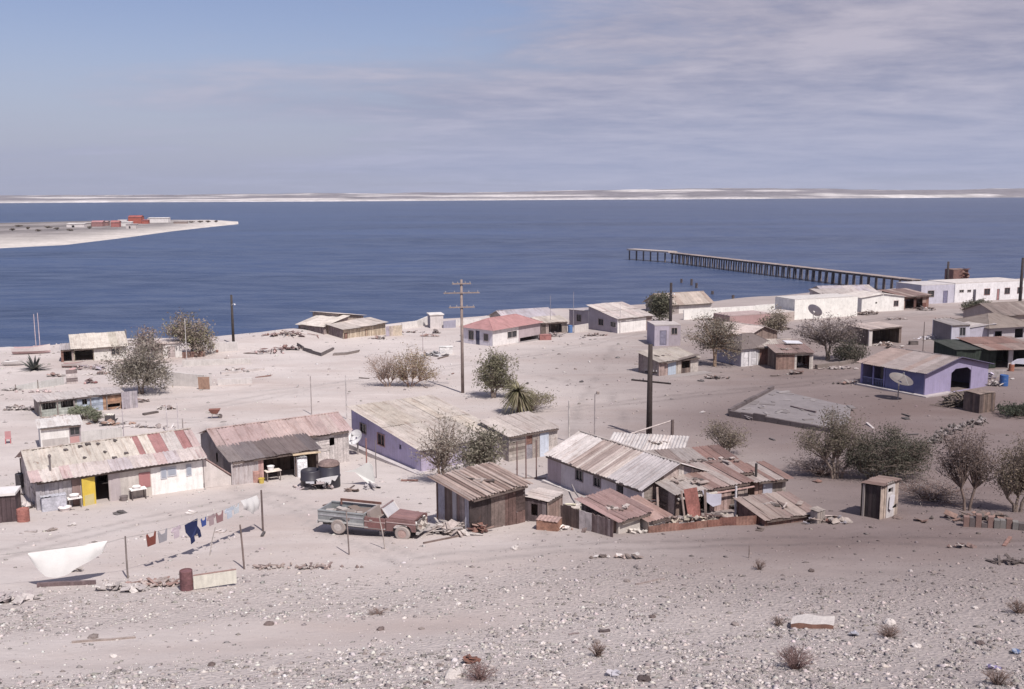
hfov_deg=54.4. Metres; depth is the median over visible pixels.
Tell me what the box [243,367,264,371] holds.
concrete beam
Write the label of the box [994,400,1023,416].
bush
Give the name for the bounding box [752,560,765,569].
dry bush
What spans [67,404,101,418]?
scrub
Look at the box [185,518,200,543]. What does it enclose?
jacket
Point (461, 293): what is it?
power pole
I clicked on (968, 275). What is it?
machinery
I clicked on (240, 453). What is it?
pink roofed house
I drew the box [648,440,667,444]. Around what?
roof litter
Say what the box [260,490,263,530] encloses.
post
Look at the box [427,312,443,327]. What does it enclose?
white kiosk
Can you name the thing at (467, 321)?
beach wall
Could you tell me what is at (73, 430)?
window
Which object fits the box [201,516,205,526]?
shirt
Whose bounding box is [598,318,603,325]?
window
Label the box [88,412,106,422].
scrub
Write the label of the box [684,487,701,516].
rusty sheet
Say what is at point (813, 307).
satellite dish
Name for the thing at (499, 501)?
shack
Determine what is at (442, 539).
plank
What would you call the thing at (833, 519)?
scrap heap
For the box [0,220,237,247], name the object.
sand spit
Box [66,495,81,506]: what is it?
table
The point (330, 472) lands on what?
water tank
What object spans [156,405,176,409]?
clutter
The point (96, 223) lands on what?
pink spit shed
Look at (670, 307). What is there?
power pole
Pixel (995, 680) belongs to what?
dry bush
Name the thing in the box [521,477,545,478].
plank
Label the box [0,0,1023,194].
sky
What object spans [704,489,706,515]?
board
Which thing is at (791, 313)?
tan walled house
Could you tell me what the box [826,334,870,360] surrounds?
bush
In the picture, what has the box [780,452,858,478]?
scrub
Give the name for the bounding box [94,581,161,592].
rubble pile
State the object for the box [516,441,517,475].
post
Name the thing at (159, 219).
white spit block
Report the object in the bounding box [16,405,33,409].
timber heap
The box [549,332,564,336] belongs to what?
yard goods
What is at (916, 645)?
stone
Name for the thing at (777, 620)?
dry bush
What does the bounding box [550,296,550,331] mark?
post
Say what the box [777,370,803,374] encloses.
clutter
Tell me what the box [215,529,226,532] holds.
scrap
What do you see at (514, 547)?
rock
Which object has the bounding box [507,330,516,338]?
window
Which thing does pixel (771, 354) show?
brown tin shack
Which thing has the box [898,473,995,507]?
scrub
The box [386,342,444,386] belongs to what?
tree
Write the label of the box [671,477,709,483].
roof litter
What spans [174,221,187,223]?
brown spit shed
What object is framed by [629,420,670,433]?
hand rail
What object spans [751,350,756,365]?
door
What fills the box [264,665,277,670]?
stone
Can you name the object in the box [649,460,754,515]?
scrap wall shack
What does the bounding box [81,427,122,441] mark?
yard wall
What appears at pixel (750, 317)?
pink walled house
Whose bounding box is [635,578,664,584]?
plank
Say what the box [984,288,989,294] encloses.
window
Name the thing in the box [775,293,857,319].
blank white building
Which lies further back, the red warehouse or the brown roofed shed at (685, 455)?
the red warehouse
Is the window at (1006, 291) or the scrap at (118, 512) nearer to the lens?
the scrap at (118, 512)
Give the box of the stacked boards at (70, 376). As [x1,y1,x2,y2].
[66,369,77,383]
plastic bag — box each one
[606,669,620,676]
[848,630,858,635]
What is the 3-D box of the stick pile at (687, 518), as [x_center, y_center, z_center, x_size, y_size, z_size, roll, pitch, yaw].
[10.191,9.738,55.338,2.840,0.571,1.268,0,9,0]
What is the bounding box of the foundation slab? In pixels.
[728,385,855,431]
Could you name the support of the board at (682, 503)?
on the ground
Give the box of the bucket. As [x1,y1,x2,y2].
[258,477,264,483]
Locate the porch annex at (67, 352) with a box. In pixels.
[59,343,75,361]
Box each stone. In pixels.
[87,634,98,638]
[109,653,116,657]
[119,678,127,682]
[263,621,273,625]
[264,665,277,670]
[377,626,384,630]
[404,666,413,671]
[731,621,738,625]
[903,669,911,673]
[912,642,921,647]
[976,640,984,644]
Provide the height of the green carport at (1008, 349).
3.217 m
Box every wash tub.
[58,505,71,511]
[69,493,78,497]
[267,465,274,470]
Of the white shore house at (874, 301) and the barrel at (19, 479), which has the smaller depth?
the barrel at (19, 479)
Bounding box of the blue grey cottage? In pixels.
[932,318,996,340]
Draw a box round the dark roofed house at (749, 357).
[717,332,768,366]
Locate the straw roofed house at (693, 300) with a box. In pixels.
[643,291,714,313]
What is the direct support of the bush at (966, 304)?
on the ground
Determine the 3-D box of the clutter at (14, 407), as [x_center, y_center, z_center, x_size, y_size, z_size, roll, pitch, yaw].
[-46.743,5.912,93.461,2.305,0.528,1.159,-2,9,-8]
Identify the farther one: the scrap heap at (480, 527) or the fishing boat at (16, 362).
the fishing boat at (16, 362)
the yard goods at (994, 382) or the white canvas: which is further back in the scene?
the yard goods at (994, 382)
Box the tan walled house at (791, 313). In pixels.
[761,309,794,321]
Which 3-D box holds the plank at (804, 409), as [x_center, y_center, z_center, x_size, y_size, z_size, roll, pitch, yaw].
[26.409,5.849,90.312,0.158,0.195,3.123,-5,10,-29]
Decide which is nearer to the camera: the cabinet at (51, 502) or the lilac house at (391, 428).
the cabinet at (51, 502)
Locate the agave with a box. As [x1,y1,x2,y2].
[22,354,48,369]
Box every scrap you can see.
[113,510,126,514]
[185,510,197,513]
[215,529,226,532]
[401,479,417,480]
[755,527,763,531]
[986,664,1001,668]
[1002,536,1011,545]
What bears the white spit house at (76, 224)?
on the sand spit
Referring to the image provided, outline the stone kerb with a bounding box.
[815,358,858,368]
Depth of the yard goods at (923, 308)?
173.07 m
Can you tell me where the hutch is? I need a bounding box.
[574,488,652,533]
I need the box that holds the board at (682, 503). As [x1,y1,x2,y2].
[680,491,684,515]
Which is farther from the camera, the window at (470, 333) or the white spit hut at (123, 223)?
the white spit hut at (123, 223)
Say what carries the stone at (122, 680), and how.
on the ground
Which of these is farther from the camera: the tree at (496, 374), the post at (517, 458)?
the tree at (496, 374)
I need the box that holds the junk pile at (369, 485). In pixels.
[363,481,379,489]
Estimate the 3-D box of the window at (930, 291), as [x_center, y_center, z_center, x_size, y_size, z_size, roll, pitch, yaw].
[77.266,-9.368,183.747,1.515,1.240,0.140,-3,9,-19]
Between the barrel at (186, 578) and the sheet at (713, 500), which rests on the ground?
the barrel at (186, 578)
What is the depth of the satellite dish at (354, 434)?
74.76 m
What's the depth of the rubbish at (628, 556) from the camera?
47.11 m
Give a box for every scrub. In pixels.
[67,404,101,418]
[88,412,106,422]
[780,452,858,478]
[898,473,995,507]
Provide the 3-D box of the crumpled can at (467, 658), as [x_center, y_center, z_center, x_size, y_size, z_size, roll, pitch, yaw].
[-1.204,9.396,29.696,0.588,0.263,0.447,0,9,0]
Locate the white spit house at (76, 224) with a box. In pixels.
[66,223,86,226]
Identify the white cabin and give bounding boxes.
[35,414,82,446]
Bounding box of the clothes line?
[0,492,259,554]
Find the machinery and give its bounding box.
[959,268,970,278]
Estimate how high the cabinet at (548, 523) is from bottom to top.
0.719 m
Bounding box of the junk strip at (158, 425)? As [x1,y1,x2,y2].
[118,423,175,427]
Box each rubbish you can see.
[560,525,572,530]
[589,552,642,558]
[626,528,647,533]
[694,511,737,519]
[913,334,934,339]
[914,509,1010,521]
[947,542,976,547]
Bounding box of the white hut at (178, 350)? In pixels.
[151,338,182,358]
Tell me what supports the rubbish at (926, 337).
on the ground
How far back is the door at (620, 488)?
59.38 m
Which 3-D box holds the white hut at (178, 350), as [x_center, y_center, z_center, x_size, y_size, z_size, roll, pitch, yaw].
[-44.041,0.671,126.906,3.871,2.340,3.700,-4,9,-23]
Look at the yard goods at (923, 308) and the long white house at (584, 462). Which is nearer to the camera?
the long white house at (584, 462)
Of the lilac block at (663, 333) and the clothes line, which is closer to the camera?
the clothes line
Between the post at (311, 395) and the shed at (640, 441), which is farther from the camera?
the post at (311, 395)
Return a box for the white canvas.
[28,541,106,577]
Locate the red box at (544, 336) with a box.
[539,334,550,339]
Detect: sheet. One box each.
[241,495,259,513]
[345,462,374,482]
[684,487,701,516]
[702,490,720,506]
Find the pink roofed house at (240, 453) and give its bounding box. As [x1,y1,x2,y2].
[199,411,352,484]
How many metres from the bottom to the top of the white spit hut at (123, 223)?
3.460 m
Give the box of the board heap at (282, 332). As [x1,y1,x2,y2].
[261,330,318,337]
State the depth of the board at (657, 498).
57.00 m
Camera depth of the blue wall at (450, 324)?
153.39 m
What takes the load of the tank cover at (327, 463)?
on the water tank at (330, 472)
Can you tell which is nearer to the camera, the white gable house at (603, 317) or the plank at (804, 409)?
the plank at (804, 409)
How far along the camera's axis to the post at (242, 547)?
46.05 m
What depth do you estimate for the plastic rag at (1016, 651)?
31.56 m
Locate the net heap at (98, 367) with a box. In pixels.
[69,364,104,369]
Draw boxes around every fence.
[15,377,63,389]
[182,351,204,357]
[386,325,401,336]
[560,504,612,536]
[647,515,759,532]
[988,369,1006,376]
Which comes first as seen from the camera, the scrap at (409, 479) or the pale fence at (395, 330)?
the scrap at (409, 479)
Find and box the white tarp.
[1011,358,1023,363]
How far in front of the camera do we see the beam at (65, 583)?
42.76 m
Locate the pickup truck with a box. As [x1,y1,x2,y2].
[316,498,429,538]
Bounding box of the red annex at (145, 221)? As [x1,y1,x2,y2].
[142,219,149,223]
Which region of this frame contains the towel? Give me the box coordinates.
[316,476,337,486]
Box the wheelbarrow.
[207,408,221,418]
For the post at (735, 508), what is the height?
2.045 m
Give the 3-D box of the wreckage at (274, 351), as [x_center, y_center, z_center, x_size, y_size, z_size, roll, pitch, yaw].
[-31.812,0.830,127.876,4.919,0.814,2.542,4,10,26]
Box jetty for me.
[627,249,921,289]
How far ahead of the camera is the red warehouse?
713.60 m
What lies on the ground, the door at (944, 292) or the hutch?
the hutch
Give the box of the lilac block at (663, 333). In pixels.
[647,320,680,345]
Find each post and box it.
[124,536,128,578]
[184,319,186,359]
[239,524,244,568]
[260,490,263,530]
[310,376,311,414]
[345,375,346,418]
[346,512,349,554]
[365,438,366,462]
[375,440,376,477]
[378,516,385,548]
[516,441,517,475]
[525,438,526,478]
[536,440,536,478]
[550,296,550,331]
[568,400,569,437]
[573,292,573,327]
[594,394,594,434]
[671,419,673,435]
[734,486,736,515]
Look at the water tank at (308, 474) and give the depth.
64.29 m
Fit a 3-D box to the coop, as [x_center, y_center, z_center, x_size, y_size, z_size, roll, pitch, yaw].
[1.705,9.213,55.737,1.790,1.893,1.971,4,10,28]
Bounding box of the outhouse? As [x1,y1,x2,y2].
[860,475,901,519]
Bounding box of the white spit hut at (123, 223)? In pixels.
[121,221,132,225]
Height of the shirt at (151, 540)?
0.620 m
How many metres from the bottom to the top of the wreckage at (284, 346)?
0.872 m
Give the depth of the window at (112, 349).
124.33 m
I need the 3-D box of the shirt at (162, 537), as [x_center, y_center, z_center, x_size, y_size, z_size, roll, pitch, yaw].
[-16.233,8.889,46.293,0.052,0.589,0.580,4,10,26]
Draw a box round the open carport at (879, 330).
[848,321,901,345]
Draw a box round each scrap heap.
[99,418,135,425]
[466,522,494,532]
[650,492,681,511]
[665,515,682,522]
[803,515,852,523]
[857,309,878,314]
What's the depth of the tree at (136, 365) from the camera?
100.58 m
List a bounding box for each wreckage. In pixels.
[246,348,283,353]
[269,344,302,349]
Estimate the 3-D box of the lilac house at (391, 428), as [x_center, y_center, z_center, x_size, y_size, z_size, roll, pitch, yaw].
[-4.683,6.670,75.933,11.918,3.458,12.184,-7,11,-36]
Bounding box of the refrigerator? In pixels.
[294,455,306,476]
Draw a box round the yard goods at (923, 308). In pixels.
[913,306,935,310]
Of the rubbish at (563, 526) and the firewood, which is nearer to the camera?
the rubbish at (563, 526)
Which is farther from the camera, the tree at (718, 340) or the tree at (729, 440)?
the tree at (718, 340)
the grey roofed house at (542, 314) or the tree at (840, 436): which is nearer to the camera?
the tree at (840, 436)
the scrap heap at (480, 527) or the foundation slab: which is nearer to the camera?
the scrap heap at (480, 527)
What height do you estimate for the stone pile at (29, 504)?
0.654 m
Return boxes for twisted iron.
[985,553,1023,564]
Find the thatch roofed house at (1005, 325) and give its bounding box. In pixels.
[954,313,1023,338]
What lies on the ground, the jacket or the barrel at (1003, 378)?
the barrel at (1003, 378)
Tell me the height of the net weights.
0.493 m
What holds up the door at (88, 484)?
in the tin roofed house at (162, 462)
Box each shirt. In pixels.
[146,531,155,546]
[158,528,166,542]
[171,525,180,538]
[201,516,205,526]
[207,513,215,525]
[216,510,222,522]
[224,506,233,518]
[233,503,238,513]
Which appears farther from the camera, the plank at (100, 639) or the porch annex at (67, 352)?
the porch annex at (67, 352)
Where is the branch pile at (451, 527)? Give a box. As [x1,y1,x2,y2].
[424,517,483,536]
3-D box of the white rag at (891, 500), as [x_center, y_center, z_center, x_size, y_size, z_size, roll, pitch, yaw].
[21.343,8.868,55.937,0.600,0.900,0.059,-8,12,-41]
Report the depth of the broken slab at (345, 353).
127.63 m
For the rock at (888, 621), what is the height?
0.305 m
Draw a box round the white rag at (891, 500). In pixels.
[889,494,894,509]
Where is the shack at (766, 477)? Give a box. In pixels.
[745,461,792,494]
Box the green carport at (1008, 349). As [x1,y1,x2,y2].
[933,336,1023,367]
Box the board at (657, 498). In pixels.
[656,487,658,506]
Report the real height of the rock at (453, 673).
0.404 m
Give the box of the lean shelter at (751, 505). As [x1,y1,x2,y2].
[733,491,811,525]
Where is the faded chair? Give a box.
[4,431,10,443]
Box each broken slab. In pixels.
[303,347,333,355]
[333,350,359,355]
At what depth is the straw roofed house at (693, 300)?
173.01 m
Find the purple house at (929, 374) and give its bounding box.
[854,347,993,397]
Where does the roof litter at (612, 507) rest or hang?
on the hutch
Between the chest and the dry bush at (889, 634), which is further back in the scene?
the chest
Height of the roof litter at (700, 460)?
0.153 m
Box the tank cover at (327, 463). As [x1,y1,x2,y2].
[318,459,339,467]
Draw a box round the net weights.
[15,389,61,392]
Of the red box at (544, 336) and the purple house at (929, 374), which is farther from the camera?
the red box at (544, 336)
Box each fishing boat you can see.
[2,359,23,364]
[11,344,50,353]
[61,361,86,366]
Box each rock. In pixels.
[445,667,463,678]
[511,545,517,549]
[637,675,650,681]
[884,618,895,624]
[892,515,901,518]
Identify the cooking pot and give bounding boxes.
[119,495,127,500]
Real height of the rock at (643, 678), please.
0.263 m
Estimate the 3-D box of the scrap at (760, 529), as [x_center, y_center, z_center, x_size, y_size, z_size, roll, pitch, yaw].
[13.271,9.858,53.378,0.411,0.191,0.541,4,10,28]
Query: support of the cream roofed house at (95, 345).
on the ground
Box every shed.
[91,220,104,226]
[111,220,120,226]
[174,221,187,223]
[610,432,688,450]
[631,494,672,529]
[635,347,711,376]
[645,444,754,502]
[880,288,931,309]
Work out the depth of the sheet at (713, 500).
57.26 m
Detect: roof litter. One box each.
[466,477,494,481]
[605,503,629,510]
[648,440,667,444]
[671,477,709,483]
[689,456,739,462]
[760,501,803,507]
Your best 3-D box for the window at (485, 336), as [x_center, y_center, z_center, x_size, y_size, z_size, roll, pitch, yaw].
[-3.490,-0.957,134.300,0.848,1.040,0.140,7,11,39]
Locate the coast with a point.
(741, 193)
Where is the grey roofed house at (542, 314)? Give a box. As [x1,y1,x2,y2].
[488,307,569,333]
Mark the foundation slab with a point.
(770, 404)
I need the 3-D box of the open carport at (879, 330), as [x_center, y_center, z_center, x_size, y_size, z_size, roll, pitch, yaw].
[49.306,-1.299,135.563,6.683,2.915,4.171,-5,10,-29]
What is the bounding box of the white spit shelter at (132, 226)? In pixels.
[125,224,137,228]
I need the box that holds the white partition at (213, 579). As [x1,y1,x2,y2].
[193,569,236,588]
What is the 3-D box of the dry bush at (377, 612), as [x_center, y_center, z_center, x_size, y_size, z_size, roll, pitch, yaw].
[-5.078,10.200,37.989,0.996,0.278,0.841,0,9,0]
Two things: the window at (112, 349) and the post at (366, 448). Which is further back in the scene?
the window at (112, 349)
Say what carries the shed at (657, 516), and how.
on the ground
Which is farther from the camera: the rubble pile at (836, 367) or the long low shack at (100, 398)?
the rubble pile at (836, 367)
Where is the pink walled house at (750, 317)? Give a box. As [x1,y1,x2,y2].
[713,310,769,324]
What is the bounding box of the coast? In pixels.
[0,188,1023,202]
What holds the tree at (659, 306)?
on the ground
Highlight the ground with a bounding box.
[0,278,1023,688]
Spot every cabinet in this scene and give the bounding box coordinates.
[40,492,66,511]
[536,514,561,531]
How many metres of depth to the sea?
355.01 m
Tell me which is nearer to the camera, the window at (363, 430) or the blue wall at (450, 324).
the window at (363, 430)
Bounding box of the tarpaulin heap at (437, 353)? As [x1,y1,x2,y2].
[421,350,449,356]
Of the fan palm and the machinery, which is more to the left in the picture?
the fan palm
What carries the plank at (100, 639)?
on the ground
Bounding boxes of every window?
[69,427,79,435]
[111,348,118,354]
[359,422,366,434]
[377,432,384,446]
[468,330,473,339]
[483,333,487,340]
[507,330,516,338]
[575,469,582,482]
[576,314,580,321]
[593,476,600,488]
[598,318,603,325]
[610,321,615,327]
[671,327,677,334]
[893,300,898,305]
[928,290,934,296]
[959,327,965,335]
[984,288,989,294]
[1004,288,1009,293]
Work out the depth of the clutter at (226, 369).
115.10 m
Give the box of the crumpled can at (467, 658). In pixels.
[462,654,480,663]
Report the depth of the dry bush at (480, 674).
27.18 m
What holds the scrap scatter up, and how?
on the ground
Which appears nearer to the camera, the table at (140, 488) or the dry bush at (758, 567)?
the dry bush at (758, 567)
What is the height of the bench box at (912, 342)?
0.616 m
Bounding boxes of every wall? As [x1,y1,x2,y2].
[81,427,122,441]
[164,371,211,386]
[182,358,250,366]
[207,341,237,352]
[217,377,251,384]
[401,316,427,328]
[443,320,455,327]
[455,318,480,325]
[574,323,587,332]
[683,304,774,319]
[927,415,986,443]
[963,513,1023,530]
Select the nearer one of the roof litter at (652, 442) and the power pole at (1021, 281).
the roof litter at (652, 442)
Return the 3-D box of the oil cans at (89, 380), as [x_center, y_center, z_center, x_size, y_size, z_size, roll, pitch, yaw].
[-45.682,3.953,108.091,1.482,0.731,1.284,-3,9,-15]
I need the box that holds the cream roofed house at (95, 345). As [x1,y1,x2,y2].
[68,329,127,360]
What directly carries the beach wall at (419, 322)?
on the ground
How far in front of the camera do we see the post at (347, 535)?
48.51 m
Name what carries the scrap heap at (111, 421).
on the ground
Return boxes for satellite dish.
[349,429,361,453]
[808,304,821,320]
[889,372,912,398]
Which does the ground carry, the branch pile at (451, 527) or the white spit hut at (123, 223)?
the branch pile at (451, 527)
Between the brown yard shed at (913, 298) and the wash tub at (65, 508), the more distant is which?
the brown yard shed at (913, 298)
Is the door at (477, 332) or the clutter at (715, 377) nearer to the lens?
the clutter at (715, 377)
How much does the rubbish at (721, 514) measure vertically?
0.593 m
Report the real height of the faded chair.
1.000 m
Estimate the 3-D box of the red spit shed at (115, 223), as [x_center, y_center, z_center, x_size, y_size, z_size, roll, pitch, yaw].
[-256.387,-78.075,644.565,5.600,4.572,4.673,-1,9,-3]
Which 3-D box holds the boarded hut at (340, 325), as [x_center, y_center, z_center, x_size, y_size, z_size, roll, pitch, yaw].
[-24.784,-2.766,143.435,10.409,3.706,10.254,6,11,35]
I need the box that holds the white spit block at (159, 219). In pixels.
[147,217,170,222]
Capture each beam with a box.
[37,580,95,587]
[220,370,241,373]
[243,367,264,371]
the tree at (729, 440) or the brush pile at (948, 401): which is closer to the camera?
the tree at (729, 440)
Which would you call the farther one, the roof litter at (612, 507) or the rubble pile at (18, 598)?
the roof litter at (612, 507)
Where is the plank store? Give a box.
[963,388,995,412]
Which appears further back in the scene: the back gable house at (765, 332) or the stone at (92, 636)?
the back gable house at (765, 332)
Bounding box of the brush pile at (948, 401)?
[930,391,963,406]
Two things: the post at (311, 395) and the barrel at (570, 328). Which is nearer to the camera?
the post at (311, 395)
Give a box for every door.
[81,476,95,505]
[167,346,174,357]
[476,331,479,344]
[618,485,622,493]
[660,331,665,344]
[743,351,748,365]
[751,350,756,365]
[943,291,946,302]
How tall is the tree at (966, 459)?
5.432 m
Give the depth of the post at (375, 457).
67.59 m
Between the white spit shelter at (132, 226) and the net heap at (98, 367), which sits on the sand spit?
the white spit shelter at (132, 226)
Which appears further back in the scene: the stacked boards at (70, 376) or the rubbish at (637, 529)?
the stacked boards at (70, 376)
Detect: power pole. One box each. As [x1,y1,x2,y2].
[230,295,234,341]
[444,279,479,392]
[631,344,670,433]
[669,283,674,320]
[946,262,949,278]
[1018,258,1023,300]
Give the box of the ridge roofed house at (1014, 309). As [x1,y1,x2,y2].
[961,301,1023,320]
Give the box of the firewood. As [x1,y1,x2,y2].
[873,341,903,345]
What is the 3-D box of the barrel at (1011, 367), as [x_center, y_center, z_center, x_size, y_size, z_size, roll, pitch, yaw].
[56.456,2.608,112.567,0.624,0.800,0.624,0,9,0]
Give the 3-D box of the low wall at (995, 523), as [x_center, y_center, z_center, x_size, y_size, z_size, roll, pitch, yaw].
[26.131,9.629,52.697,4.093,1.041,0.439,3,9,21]
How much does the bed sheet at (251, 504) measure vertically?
0.900 m
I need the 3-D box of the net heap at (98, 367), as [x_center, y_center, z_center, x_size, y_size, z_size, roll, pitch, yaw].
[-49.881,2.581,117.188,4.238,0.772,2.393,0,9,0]
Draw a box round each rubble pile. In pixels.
[0,590,50,604]
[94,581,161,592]
[818,365,858,369]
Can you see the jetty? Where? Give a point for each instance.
(807, 269)
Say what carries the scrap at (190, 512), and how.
on the ground
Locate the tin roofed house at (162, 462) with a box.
[15,427,231,510]
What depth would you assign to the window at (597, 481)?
61.23 m
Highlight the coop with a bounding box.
[524,487,562,521]
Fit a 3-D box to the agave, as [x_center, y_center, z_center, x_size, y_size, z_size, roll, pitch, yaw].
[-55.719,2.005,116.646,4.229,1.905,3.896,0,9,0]
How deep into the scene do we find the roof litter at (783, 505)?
56.19 m
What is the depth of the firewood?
132.91 m
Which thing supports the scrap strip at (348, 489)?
on the ground
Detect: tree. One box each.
[96,326,177,393]
[128,324,165,358]
[158,307,218,355]
[362,349,402,386]
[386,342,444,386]
[409,407,470,474]
[452,420,514,468]
[470,346,520,397]
[642,290,675,320]
[681,310,748,366]
[700,416,751,451]
[755,304,793,338]
[786,402,874,478]
[790,312,868,359]
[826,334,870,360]
[835,419,940,483]
[931,422,1010,510]
[983,433,1023,511]
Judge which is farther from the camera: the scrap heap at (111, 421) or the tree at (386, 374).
the tree at (386, 374)
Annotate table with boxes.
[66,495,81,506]
[129,486,146,500]
[264,468,281,481]
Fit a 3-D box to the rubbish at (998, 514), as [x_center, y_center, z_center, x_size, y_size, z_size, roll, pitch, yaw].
[24.894,9.541,54.791,5.285,0.778,2.139,0,9,0]
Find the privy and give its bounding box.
[0,486,21,522]
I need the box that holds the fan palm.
[497,380,538,413]
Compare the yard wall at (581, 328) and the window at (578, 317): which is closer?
the yard wall at (581, 328)
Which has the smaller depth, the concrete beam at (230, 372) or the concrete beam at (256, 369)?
the concrete beam at (230, 372)
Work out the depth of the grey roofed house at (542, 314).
148.72 m
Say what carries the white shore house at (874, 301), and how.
on the ground
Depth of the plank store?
90.10 m
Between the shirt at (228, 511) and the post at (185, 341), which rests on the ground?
the post at (185, 341)
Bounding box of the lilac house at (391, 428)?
[346,395,560,474]
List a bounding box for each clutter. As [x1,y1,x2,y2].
[1,386,21,390]
[3,404,25,410]
[38,414,65,418]
[46,372,65,376]
[81,370,108,375]
[138,398,148,401]
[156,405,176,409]
[225,367,244,371]
[295,481,333,489]
[584,333,606,335]
[704,374,729,378]
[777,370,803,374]
[832,379,868,383]
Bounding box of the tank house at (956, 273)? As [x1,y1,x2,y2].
[944,268,967,278]
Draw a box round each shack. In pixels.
[31,386,123,416]
[427,462,532,531]
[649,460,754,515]
[745,461,792,494]
[754,339,815,369]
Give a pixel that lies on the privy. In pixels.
(10, 500)
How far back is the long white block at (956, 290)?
187.11 m
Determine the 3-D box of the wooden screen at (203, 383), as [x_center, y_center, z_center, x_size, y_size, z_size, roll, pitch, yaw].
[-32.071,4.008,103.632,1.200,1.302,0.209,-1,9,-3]
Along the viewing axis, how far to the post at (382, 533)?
49.44 m
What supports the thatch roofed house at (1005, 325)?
on the ground
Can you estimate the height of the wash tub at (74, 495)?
0.180 m
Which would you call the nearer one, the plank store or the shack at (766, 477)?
the shack at (766, 477)
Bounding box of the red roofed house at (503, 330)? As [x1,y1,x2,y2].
[463,314,543,345]
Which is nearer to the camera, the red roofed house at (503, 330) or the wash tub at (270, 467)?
the wash tub at (270, 467)
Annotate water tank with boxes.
[300,467,319,489]
[318,465,340,488]
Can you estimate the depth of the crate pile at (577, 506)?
57.90 m
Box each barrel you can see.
[15,472,23,486]
[16,507,29,522]
[179,568,192,591]
[253,470,259,482]
[568,325,572,332]
[999,374,1008,386]
[1008,364,1014,370]
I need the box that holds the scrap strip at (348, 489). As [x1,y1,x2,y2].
[344,485,358,491]
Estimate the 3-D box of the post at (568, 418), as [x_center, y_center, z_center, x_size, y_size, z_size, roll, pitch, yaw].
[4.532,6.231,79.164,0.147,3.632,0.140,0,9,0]
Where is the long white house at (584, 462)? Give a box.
[542,430,707,505]
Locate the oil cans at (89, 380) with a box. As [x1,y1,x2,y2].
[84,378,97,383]
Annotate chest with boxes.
[439,345,452,354]
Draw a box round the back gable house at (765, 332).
[710,321,779,338]
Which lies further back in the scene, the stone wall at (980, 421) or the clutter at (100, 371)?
the clutter at (100, 371)
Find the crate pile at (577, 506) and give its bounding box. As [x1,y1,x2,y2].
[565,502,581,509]
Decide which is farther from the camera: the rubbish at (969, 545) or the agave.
the agave
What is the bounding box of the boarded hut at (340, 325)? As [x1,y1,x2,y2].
[295,311,386,338]
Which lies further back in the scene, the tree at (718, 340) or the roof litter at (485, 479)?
the tree at (718, 340)
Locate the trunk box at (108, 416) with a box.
[105,413,114,420]
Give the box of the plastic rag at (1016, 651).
[1012,648,1021,653]
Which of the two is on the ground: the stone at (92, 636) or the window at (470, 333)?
the stone at (92, 636)
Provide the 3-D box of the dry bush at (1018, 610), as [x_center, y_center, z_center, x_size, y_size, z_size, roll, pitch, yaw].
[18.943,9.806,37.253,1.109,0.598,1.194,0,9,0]
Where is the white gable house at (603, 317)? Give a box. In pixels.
[569,302,654,332]
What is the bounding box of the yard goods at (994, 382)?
[985,379,1003,385]
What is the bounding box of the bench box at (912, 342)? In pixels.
[908,341,917,344]
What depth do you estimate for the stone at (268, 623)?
36.12 m
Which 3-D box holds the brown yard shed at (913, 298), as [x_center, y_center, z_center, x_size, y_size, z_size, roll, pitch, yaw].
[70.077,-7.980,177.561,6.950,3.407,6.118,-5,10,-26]
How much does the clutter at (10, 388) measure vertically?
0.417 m
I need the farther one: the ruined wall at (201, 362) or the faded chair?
the ruined wall at (201, 362)
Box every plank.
[72,636,135,642]
[142,411,158,414]
[293,451,320,455]
[423,534,464,543]
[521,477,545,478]
[598,629,609,632]
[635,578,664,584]
[790,406,816,412]
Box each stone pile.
[20,487,24,494]
[21,500,34,507]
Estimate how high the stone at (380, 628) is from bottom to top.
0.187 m
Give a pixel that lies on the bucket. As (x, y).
(261, 480)
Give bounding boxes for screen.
[121,391,137,408]
[197,377,209,388]
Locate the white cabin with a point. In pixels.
(58, 430)
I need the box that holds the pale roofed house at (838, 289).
[808,284,877,294]
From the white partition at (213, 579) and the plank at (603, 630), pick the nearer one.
the plank at (603, 630)
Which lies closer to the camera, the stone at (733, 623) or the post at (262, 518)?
the stone at (733, 623)
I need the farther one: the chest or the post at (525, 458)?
the chest
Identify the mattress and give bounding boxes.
[791,614,834,628]
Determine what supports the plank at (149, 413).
on the ground
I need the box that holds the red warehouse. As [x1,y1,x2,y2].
[128,215,143,223]
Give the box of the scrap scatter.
[252,562,362,569]
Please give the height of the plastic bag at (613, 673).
0.208 m
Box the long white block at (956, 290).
[896,277,1023,303]
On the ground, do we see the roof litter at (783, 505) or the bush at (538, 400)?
the bush at (538, 400)
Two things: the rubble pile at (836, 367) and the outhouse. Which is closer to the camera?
the outhouse
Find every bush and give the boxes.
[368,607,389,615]
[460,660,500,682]
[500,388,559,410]
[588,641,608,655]
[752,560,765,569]
[770,616,786,625]
[771,642,819,669]
[875,622,906,637]
[960,297,991,308]
[981,665,1016,685]
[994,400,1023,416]
[1006,599,1023,613]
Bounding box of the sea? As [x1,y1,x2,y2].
[0,197,1023,346]
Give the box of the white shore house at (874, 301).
[844,290,905,311]
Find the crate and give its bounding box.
[810,506,825,523]

